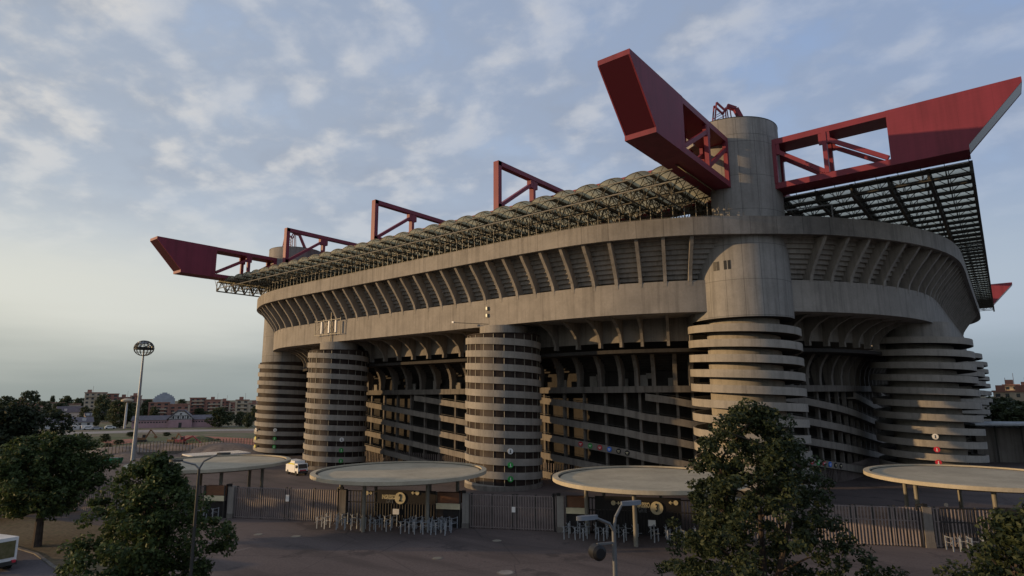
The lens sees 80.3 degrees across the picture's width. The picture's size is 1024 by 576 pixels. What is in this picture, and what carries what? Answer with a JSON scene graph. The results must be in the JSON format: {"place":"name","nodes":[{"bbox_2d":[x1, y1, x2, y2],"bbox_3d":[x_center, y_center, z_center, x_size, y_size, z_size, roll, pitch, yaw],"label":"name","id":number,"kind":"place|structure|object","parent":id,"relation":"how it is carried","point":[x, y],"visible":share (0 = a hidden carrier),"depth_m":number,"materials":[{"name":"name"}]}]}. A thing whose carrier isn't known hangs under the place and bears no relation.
{"place":"outdoors","nodes":[
{"label":"outdoors","id":0,"kind":"place"},
{"bbox_2d":[0,549,56,575],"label":"road","id":1,"kind":"structure","parent":0,"point":[28,564],"depth_m":45.90,"materials":[{"name":"asphalt"}]},
{"bbox_2d":[0,534,18,568],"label":"white van","id":2,"kind":"object","parent":1,"relation":"on","point":[8,548],"visible":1,"depth_m":45.51,"materials":[{"name":"paint"}]},
{"bbox_2d":[40,417,93,428],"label":"house","id":3,"kind":"structure","parent":0,"point":[85,421],"depth_m":266.29,"materials":[{"name":"stone"}]},
{"bbox_2d":[56,406,82,416],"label":"house","id":4,"kind":"structure","parent":0,"point":[74,411],"depth_m":377.45,"materials":[{"name":"stone"}]},
{"bbox_2d":[121,398,133,428],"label":"water tower","id":5,"kind":"structure","parent":0,"point":[127,400],"depth_m":259.20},
{"bbox_2d":[30,419,255,452],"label":"construction ground","id":6,"kind":"structure","parent":0,"point":[250,434],"depth_m":225.78,"materials":[{"name":"soil"}]},
{"bbox_2d":[93,414,100,425],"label":"tree","id":7,"kind":"object","parent":6,"relation":"on","point":[97,418],"visible":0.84,"depth_m":282.43,"materials":[{"name":"green plant"}]},
{"bbox_2d":[92,394,111,420],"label":"tree","id":8,"kind":"object","parent":6,"relation":"on","point":[101,402],"visible":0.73,"depth_m":329.13,"materials":[{"name":"green plant"}]},
{"bbox_2d":[89,446,148,458],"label":"soil mound","id":9,"kind":"object","parent":6,"relation":"on","point":[124,454],"visible":0.54,"depth_m":136.45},
{"bbox_2d":[104,398,135,427],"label":"tree","id":10,"kind":"object","parent":6,"relation":"on","point":[117,416],"visible":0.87,"depth_m":265.26,"materials":[{"name":"green plant"}]},
{"bbox_2d":[80,436,168,446],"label":"scrub strip","id":11,"kind":"object","parent":6,"relation":"on","point":[151,439],"visible":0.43,"depth_m":189.98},
{"bbox_2d":[104,439,132,444],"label":"orange soil","id":12,"kind":"structure","parent":11,"relation":"on","point":[126,440],"depth_m":180.61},
{"bbox_2d":[99,433,111,441],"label":"shrub","id":13,"kind":"object","parent":12,"relation":"on","point":[105,438],"visible":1,"depth_m":178.71,"materials":[{"name":"green plant"}]},
{"bbox_2d":[137,429,157,441],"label":"excavator","id":14,"kind":"object","parent":11,"relation":"on","point":[142,438],"visible":0.83,"depth_m":178.03,"materials":[{"name":"metal"}]},
{"bbox_2d":[148,406,159,415],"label":"tree","id":15,"kind":"object","parent":6,"relation":"on","point":[153,411],"visible":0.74,"depth_m":348.31,"materials":[{"name":"green plant"}]},
{"bbox_2d":[131,443,196,453],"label":"soil mound","id":16,"kind":"object","parent":6,"relation":"on","point":[171,447],"visible":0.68,"depth_m":145.51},
{"bbox_2d":[167,433,180,442],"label":"excavator","id":17,"kind":"object","parent":6,"relation":"on","point":[172,439],"visible":0.54,"depth_m":172.35,"materials":[{"name":"metal"}]},
{"bbox_2d":[179,435,253,444],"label":"orange soil","id":18,"kind":"structure","parent":6,"relation":"on","point":[242,440],"depth_m":185.59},
{"bbox_2d":[174,435,202,443],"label":"excavator","id":19,"kind":"object","parent":18,"relation":"on","point":[182,438],"visible":0.71,"depth_m":167.93,"materials":[{"name":"metal"}]},
{"bbox_2d":[187,436,222,442],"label":"soil mound","id":20,"kind":"object","parent":18,"relation":"on","point":[202,438],"visible":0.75,"depth_m":173.99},
{"bbox_2d":[204,407,233,426],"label":"tree","id":21,"kind":"object","parent":6,"relation":"on","point":[218,413],"visible":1,"depth_m":262.73,"materials":[{"name":"green plant"}]},
{"bbox_2d":[234,411,244,425],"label":"tree","id":22,"kind":"object","parent":6,"relation":"on","point":[238,420],"visible":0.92,"depth_m":269.97,"materials":[{"name":"green plant"}]},
{"bbox_2d":[242,412,254,427],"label":"tree","id":23,"kind":"object","parent":6,"relation":"on","point":[247,419],"visible":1,"depth_m":258.96,"materials":[{"name":"green plant"}]},
{"bbox_2d":[251,406,256,420],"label":"tree","id":24,"kind":"object","parent":6,"relation":"on","point":[254,411],"visible":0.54,"depth_m":327.44,"materials":[{"name":"green plant"}]},
{"bbox_2d":[59,429,253,434],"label":"gravel track","id":25,"kind":"structure","parent":0,"point":[104,432],"depth_m":235.90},
{"bbox_2d":[131,410,213,427],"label":"pink building","id":26,"kind":"structure","parent":0,"point":[180,418],"depth_m":264.20,"materials":[{"name":"paint"}]},
{"bbox_2d":[4,396,993,421],"bbox_3d":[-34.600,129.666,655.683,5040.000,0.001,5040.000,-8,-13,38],"label":"ground","id":27,"kind":"structure","parent":0,"point":[188,402],"depth_m":2132.67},
{"bbox_2d":[0,395,15,408],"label":"tree","id":28,"kind":"object","parent":27,"relation":"on","point":[8,400],"visible":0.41,"depth_m":544.99,"materials":[{"name":"green plant"}]},
{"bbox_2d":[20,390,40,403],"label":"tree","id":29,"kind":"object","parent":27,"relation":"on","point":[30,395],"visible":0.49,"depth_m":540.64,"materials":[{"name":"green plant"}]},
{"bbox_2d":[26,405,46,414],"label":"tree","id":30,"kind":"object","parent":27,"relation":"on","point":[38,408],"visible":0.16,"depth_m":375.11,"materials":[{"name":"green plant"}]},
{"bbox_2d":[18,547,60,570],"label":"kerb","id":31,"kind":"structure","parent":27,"relation":"on","point":[46,561],"depth_m":48.78,"materials":[{"name":"concrete"}]},
{"bbox_2d":[35,400,55,413],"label":"tree","id":32,"kind":"object","parent":27,"relation":"on","point":[46,406],"visible":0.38,"depth_m":404.32,"materials":[{"name":"green plant"}]},
{"bbox_2d":[44,408,66,417],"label":"tree","id":33,"kind":"object","parent":27,"relation":"on","point":[54,410],"visible":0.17,"depth_m":333.68,"materials":[{"name":"green plant"}]},
{"bbox_2d":[51,402,68,407],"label":"tree","id":34,"kind":"object","parent":27,"relation":"on","point":[55,405],"visible":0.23,"depth_m":418.63,"materials":[{"name":"green plant"}]},
{"bbox_2d":[47,402,80,409],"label":"apartment block","id":35,"kind":"structure","parent":27,"relation":"on","point":[64,405],"depth_m":424.40,"materials":[{"name":"grey"}]},
{"bbox_2d":[56,396,72,403],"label":"tree","id":36,"kind":"object","parent":27,"relation":"on","point":[68,399],"visible":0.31,"depth_m":503.35,"materials":[{"name":"green plant"}]},
{"bbox_2d":[73,397,83,405],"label":"tree","id":37,"kind":"object","parent":27,"relation":"on","point":[77,400],"visible":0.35,"depth_m":476.16,"materials":[{"name":"green plant"}]},
{"bbox_2d":[77,406,91,416],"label":"tree","id":38,"kind":"object","parent":27,"relation":"on","point":[83,410],"visible":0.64,"depth_m":355.08,"materials":[{"name":"green plant"}]},
{"bbox_2d":[83,386,107,411],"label":"apartment block","id":39,"kind":"structure","parent":27,"relation":"on","point":[90,397],"depth_m":364.49,"materials":[{"name":"beige concrete"}]},
{"bbox_2d":[106,393,131,412],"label":"apartment block","id":40,"kind":"structure","parent":27,"relation":"on","point":[112,396],"depth_m":380.44,"materials":[{"name":"brick"}]},
{"bbox_2d":[130,393,152,405],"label":"apartment block","id":41,"kind":"structure","parent":27,"relation":"on","point":[134,396],"depth_m":394.65,"materials":[{"name":"brick"}]},
{"bbox_2d":[141,399,151,415],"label":"tree","id":42,"kind":"object","parent":27,"relation":"on","point":[144,406],"visible":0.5,"depth_m":374.81,"materials":[{"name":"green plant"}]},
{"bbox_2d":[153,392,174,403],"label":"domed block","id":43,"kind":"structure","parent":27,"relation":"on","point":[164,397],"depth_m":475.92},
{"bbox_2d":[148,402,190,414],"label":"apartment block","id":44,"kind":"structure","parent":27,"relation":"on","point":[166,408],"depth_m":359.26,"materials":[{"name":"brick"}]},
{"bbox_2d":[193,408,203,414],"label":"tree","id":45,"kind":"object","parent":27,"relation":"on","point":[199,411],"visible":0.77,"depth_m":376.65,"materials":[{"name":"green plant"}]},
{"bbox_2d":[190,397,222,417],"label":"apartment block","id":46,"kind":"structure","parent":27,"relation":"on","point":[208,405],"depth_m":381.91,"materials":[{"name":"brick"}]},
{"bbox_2d":[222,395,234,415],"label":"apartment block","id":47,"kind":"structure","parent":27,"relation":"on","point":[229,405],"depth_m":399.98,"materials":[{"name":"brick"}]},
{"bbox_2d":[234,396,256,419],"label":"apartment block","id":48,"kind":"structure","parent":27,"relation":"on","point":[243,404],"depth_m":352.44,"materials":[{"name":"beige"}]},
{"bbox_2d":[991,378,1023,400],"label":"apartment block","id":49,"kind":"structure","parent":27,"relation":"on","point":[1017,393],"depth_m":177.66,"materials":[{"name":"orange brick"}]},
{"bbox_2d":[1002,373,1023,389],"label":"apartment block","id":50,"kind":"structure","parent":27,"relation":"on","point":[1009,385],"depth_m":204.43,"materials":[{"name":"orange brick"}]},
{"bbox_2d":[0,454,1023,575],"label":"plaza","id":51,"kind":"structure","parent":0,"point":[275,549],"depth_m":53.46,"materials":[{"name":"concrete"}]},
{"bbox_2d":[0,397,77,498],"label":"tree","id":52,"kind":"object","parent":51,"relation":"on","point":[14,422],"visible":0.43,"depth_m":67.56,"materials":[{"name":"green plant"}]},
{"bbox_2d":[0,517,147,575],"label":"verge","id":53,"kind":"structure","parent":51,"relation":"on","point":[56,534],"depth_m":57.35,"materials":[{"name":"soil"}]},
{"bbox_2d":[0,430,120,547],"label":"tree","id":54,"kind":"object","parent":53,"relation":"on","point":[72,467],"visible":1,"depth_m":52.41,"materials":[{"name":"green plant"}]},
{"bbox_2d":[74,483,117,511],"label":"fence panel","id":55,"kind":"object","parent":51,"relation":"on","point":[84,504],"visible":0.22,"depth_m":68.89,"materials":[{"name":"metal"}]},
{"bbox_2d":[99,457,123,463],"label":"skip container","id":56,"kind":"object","parent":51,"relation":"on","point":[119,458],"visible":0.29,"depth_m":120.09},
{"bbox_2d":[130,340,154,460],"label":"light mast","id":57,"kind":"object","parent":51,"relation":"on","point":[135,433],"visible":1,"depth_m":126.45,"materials":[{"name":"metal"}]},
{"bbox_2d":[53,450,238,575],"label":"tree","id":58,"kind":"object","parent":51,"relation":"on","point":[147,521],"visible":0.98,"depth_m":32.16,"materials":[{"name":"green plant"}]},
{"bbox_2d":[104,438,252,455],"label":"site fence","id":59,"kind":"object","parent":51,"relation":"on","point":[169,451],"visible":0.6,"depth_m":138.88,"materials":[{"name":"metal"}]},
{"bbox_2d":[169,452,230,575],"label":"street lamp","id":60,"kind":"object","parent":51,"relation":"on","point":[195,518],"visible":1,"depth_m":31.10,"materials":[{"name":"metal"}]},
{"bbox_2d":[179,485,228,516],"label":"fence panel","id":61,"kind":"object","parent":51,"relation":"on","point":[202,488],"visible":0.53,"depth_m":66.00,"materials":[{"name":"metal"}]},
{"bbox_2d":[123,454,290,503],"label":"round canopy","id":62,"kind":"object","parent":51,"relation":"on","point":[222,464],"visible":0.63,"depth_m":73.65,"materials":[{"name":"concrete"}]},
{"bbox_2d":[203,485,227,517],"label":"ticket booth","id":63,"kind":"object","parent":51,"relation":"on","point":[220,491],"visible":0.69,"depth_m":65.28,"materials":[{"name":"metal"}]},
{"bbox_2d":[181,450,250,456],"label":"ribbed shelter","id":64,"kind":"object","parent":51,"relation":"on","point":[235,452],"visible":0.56,"depth_m":112.79,"materials":[{"name":"metal"}]},
{"bbox_2d":[189,441,267,454],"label":"soil mound","id":65,"kind":"object","parent":51,"relation":"on","point":[217,446],"visible":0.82,"depth_m":138.37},
{"bbox_2d":[225,483,236,517],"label":"fence pillar","id":66,"kind":"structure","parent":51,"relation":"on","point":[230,504],"depth_m":64.96,"materials":[{"name":"concrete"}]},
{"bbox_2d":[234,486,287,519],"bbox_3d":[-26.623,22.795,64.425,6.221,3.290,0.295,-3,-10,12],"label":"fence panel","id":67,"kind":"object","parent":51,"relation":"on","point":[261,497],"visible":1,"depth_m":64.32,"materials":[{"name":"metal"}]},
{"bbox_2d":[286,459,308,475],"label":"delivery truck","id":68,"kind":"object","parent":51,"relation":"on","point":[296,466],"visible":0.98,"depth_m":100.04,"materials":[{"name":"white paint"}]},
{"bbox_2d":[287,487,339,521],"bbox_3d":[-20.577,22.521,63.093,5.987,3.290,0.295,-3,-10,12],"label":"fence panel","id":69,"kind":"object","parent":51,"relation":"on","point":[314,500],"visible":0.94,"depth_m":63.05,"materials":[{"name":"metal"}]},
{"bbox_2d":[337,487,347,522],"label":"fence pillar","id":70,"kind":"structure","parent":51,"relation":"on","point":[343,501],"depth_m":62.20,"materials":[{"name":"concrete"}]},
{"bbox_2d":[350,517,357,529],"bbox_3d":[-15.202,22.807,58.781,0.750,1.152,0.840,-6,-12,31],"label":"turnstile barrier","id":71,"kind":"object","parent":51,"relation":"on","point":[356,522],"visible":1,"depth_m":58.73,"materials":[{"name":"metal"}]},
{"bbox_2d":[346,489,435,525],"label":"entrance gate","id":72,"kind":"structure","parent":51,"relation":"on","point":[406,504],"depth_m":60.94,"materials":[{"name":"grey metal"}]},
{"bbox_2d":[310,461,486,531],"bbox_3d":[-11.741,21.639,63.532,18.130,5.075,18.130,-8,-13,38],"label":"round canopy","id":73,"kind":"object","parent":51,"relation":"on","point":[376,475],"visible":0.95,"depth_m":61.52,"materials":[{"name":"concrete"}]},
{"bbox_2d":[421,520,428,534],"bbox_3d":[-7.997,22.416,56.832,0.750,1.152,0.840,-6,-12,30],"label":"turnstile barrier","id":74,"kind":"object","parent":51,"relation":"on","point":[423,525],"visible":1,"depth_m":56.62,"materials":[{"name":"metal"}]},
{"bbox_2d":[434,521,441,534],"bbox_3d":[-6.771,22.372,56.626,0.750,1.152,0.840,-6,-12,31],"label":"turnstile barrier","id":75,"kind":"object","parent":51,"relation":"on","point":[435,523],"visible":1,"depth_m":56.88,"materials":[{"name":"metal"}]},
{"bbox_2d":[436,491,461,527],"bbox_3d":[-6.188,21.817,59.825,2.507,3.360,0.822,-3,-10,12],"label":"ticket booth","id":76,"kind":"object","parent":51,"relation":"on","point":[446,507],"visible":0.84,"depth_m":59.65,"materials":[{"name":"metal"}]},
{"bbox_2d":[458,490,469,528],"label":"fence pillar","id":77,"kind":"structure","parent":51,"relation":"on","point":[465,523],"depth_m":59.31,"materials":[{"name":"concrete"}]},
{"bbox_2d":[470,493,514,529],"bbox_3d":[-1.906,21.676,58.980,4.506,3.290,0.295,-3,-10,12],"label":"gate","id":78,"kind":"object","parent":51,"relation":"on","point":[492,506],"visible":1,"depth_m":58.87,"materials":[{"name":"metal"}]},
{"bbox_2d":[497,570,514,574],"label":"manhole cover","id":79,"kind":"object","parent":51,"relation":"on","point":[505,572],"visible":1,"depth_m":44.06,"materials":[{"name":"metal"}]},
{"bbox_2d":[515,494,556,530],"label":"gate","id":80,"kind":"structure","parent":51,"relation":"on","point":[535,505],"depth_m":57.98,"materials":[{"name":"metal"}]},
{"bbox_2d":[552,493,564,532],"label":"fence pillar","id":81,"kind":"structure","parent":51,"relation":"on","point":[560,513],"depth_m":57.34,"materials":[{"name":"concrete"}]},
{"bbox_2d":[562,525,569,539],"bbox_3d":[4.984,21.920,54.487,0.750,1.152,0.840,-8,-13,38],"label":"turnstile barrier","id":82,"kind":"object","parent":51,"relation":"on","point":[563,527],"visible":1,"depth_m":54.35,"materials":[{"name":"metal"}]},
{"bbox_2d":[572,525,580,539],"bbox_3d":[5.949,21.872,54.249,0.750,1.152,0.840,-9,-13,39],"label":"turnstile barrier","id":83,"kind":"object","parent":51,"relation":"on","point":[575,532],"visible":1,"depth_m":54.19,"materials":[{"name":"metal"}]},
{"bbox_2d":[565,495,588,532],"bbox_3d":[6.170,21.257,57.102,2.132,3.360,0.822,-3,-10,12],"label":"ticket booth","id":84,"kind":"object","parent":51,"relation":"on","point":[576,502],"visible":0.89,"depth_m":56.97,"materials":[{"name":"metal"}]},
{"bbox_2d":[581,526,587,540],"bbox_3d":[6.611,21.826,54.010,0.750,1.152,0.840,-7,-12,33],"label":"turnstile barrier","id":85,"kind":"object","parent":51,"relation":"on","point":[586,527],"visible":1,"depth_m":54.09,"materials":[{"name":"metal"}]},
{"bbox_2d":[150,48,1021,508],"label":"stadium","id":86,"kind":"object","parent":51,"relation":"on","point":[632,320],"visible":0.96,"depth_m":85.57,"materials":[{"name":"concrete"}]},
{"bbox_2d":[282,233,305,247],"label":"roof hoist","id":87,"kind":"object","parent":86,"relation":"on","point":[300,238],"visible":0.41,"depth_m":144.50,"materials":[{"name":"red metal"}]},
{"bbox_2d":[314,313,340,340],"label":"antenna cage","id":88,"kind":"object","parent":86,"relation":"attached to","point":[328,327],"visible":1,"depth_m":113.74,"materials":[{"name":"metal"}]},
{"bbox_2d":[712,102,742,120],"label":"roof hoist","id":89,"kind":"object","parent":86,"relation":"on","point":[735,110],"visible":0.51,"depth_m":80.36,"materials":[{"name":"red metal"}]},
{"bbox_2d":[601,526,607,540],"bbox_3d":[8.380,21.786,53.848,0.750,1.152,0.840,-6,-12,29],"label":"turnstile barrier","id":90,"kind":"object","parent":51,"relation":"on","point":[606,531],"visible":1,"depth_m":53.69,"materials":[{"name":"metal"}]},
{"bbox_2d":[576,500,640,575],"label":"street lamp","id":91,"kind":"object","parent":51,"relation":"on","point":[596,551],"visible":1,"depth_m":17.51,"materials":[{"name":"grey metal"}]},
{"bbox_2d":[621,527,626,542],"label":"turnstile barrier","id":92,"kind":"object","parent":51,"relation":"on","point":[625,529],"visible":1,"depth_m":53.14,"materials":[{"name":"metal"}]},
{"bbox_2d":[573,496,698,535],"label":"entrance gate","id":93,"kind":"structure","parent":51,"relation":"on","point":[657,512],"depth_m":55.82,"materials":[{"name":"grey metal"}]},
{"bbox_2d":[552,466,746,546],"bbox_3d":[12.942,20.395,57.385,18.130,5.075,18.130,-8,-13,38],"label":"round canopy","id":94,"kind":"object","parent":51,"relation":"on","point":[659,481],"visible":0.71,"depth_m":56.40,"materials":[{"name":"concrete"}]},
{"bbox_2d":[719,503,785,539],"bbox_3d":[21.137,20.632,53.903,5.909,3.290,0.295,-3,-10,12],"label":"fence panel","id":95,"kind":"object","parent":51,"relation":"on","point":[768,519],"visible":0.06,"depth_m":53.47,"materials":[{"name":"metal"}]},
{"bbox_2d":[654,396,910,575],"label":"tree","id":96,"kind":"object","parent":51,"relation":"on","point":[788,491],"visible":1,"depth_m":27.84,"materials":[{"name":"green plant"}]},
{"bbox_2d":[786,504,855,543],"bbox_3d":[26.689,20.381,52.680,5.441,3.290,0.295,-3,-10,12],"label":"fence panel","id":97,"kind":"object","parent":51,"relation":"on","point":[851,518],"visible":0.24,"depth_m":52.27,"materials":[{"name":"metal"}]},
{"bbox_2d":[853,504,895,545],"bbox_3d":[30.834,20.193,51.767,3.025,3.290,0.295,-3,-10,12],"label":"fence panel","id":98,"kind":"object","parent":51,"relation":"on","point":[874,525],"visible":0.94,"depth_m":51.66,"materials":[{"name":"metal"}]},
{"bbox_2d":[892,505,924,546],"bbox_3d":[33.382,20.078,51.205,2.167,3.290,0.295,-3,-10,12],"label":"fence panel","id":99,"kind":"object","parent":51,"relation":"on","point":[896,525],"visible":1,"depth_m":51.12,"materials":[{"name":"metal"}]},
{"bbox_2d":[915,503,936,548],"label":"fence pillar","id":100,"kind":"structure","parent":51,"relation":"on","point":[928,527],"depth_m":50.70,"materials":[{"name":"concrete"}]},
{"bbox_2d":[863,464,1023,519],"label":"round canopy","id":101,"kind":"object","parent":51,"relation":"on","point":[994,481],"visible":0.92,"depth_m":57.46,"materials":[{"name":"concrete"}]},
{"bbox_2d":[944,535,954,551],"bbox_3d":[35.856,20.865,49.611,0.750,1.152,0.840,0,-10,-3],"label":"turnstile barrier","id":102,"kind":"object","parent":51,"relation":"on","point":[951,538],"visible":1,"depth_m":49.35,"materials":[{"name":"metal"}]},
{"bbox_2d":[932,506,1007,548],"bbox_3d":[38.401,19.851,50.099,6.377,3.290,0.295,-3,-10,12],"label":"fence panel","id":103,"kind":"object","parent":51,"relation":"on","point":[937,529],"visible":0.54,"depth_m":50.35,"materials":[{"name":"metal"}]},
{"bbox_2d":[930,498,1023,575],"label":"tree","id":104,"kind":"object","parent":51,"relation":"on","point":[1008,526],"visible":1,"depth_m":21.73,"materials":[{"name":"green plant"}]},
{"bbox_2d":[939,503,1021,548],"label":"entrance gate","id":105,"kind":"structure","parent":51,"relation":"on","point":[967,509],"depth_m":50.23,"materials":[{"name":"grey metal"}]},
{"bbox_2d":[964,421,1023,462],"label":"building","id":106,"kind":"structure","parent":51,"relation":"on","point":[1005,444],"depth_m":112.70,"materials":[{"name":"metal"}]},
{"bbox_2d":[984,396,1015,425],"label":"tree","id":107,"kind":"object","parent":51,"relation":"on","point":[1009,399],"visible":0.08,"depth_m":155.60,"materials":[{"name":"green plant"}]},
{"bbox_2d":[984,399,1023,425],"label":"tree","id":108,"kind":"object","parent":51,"relation":"on","point":[1000,405],"visible":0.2,"depth_m":132.22,"materials":[{"name":"green plant"}]},
{"bbox_2d":[998,403,1023,426],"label":"tree","id":109,"kind":"object","parent":51,"relation":"on","point":[1015,412],"visible":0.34,"depth_m":120.25,"materials":[{"name":"green plant"}]},
{"bbox_2d":[0,0,1023,401],"label":"sky","id":110,"kind":"structure","parent":0,"point":[125,124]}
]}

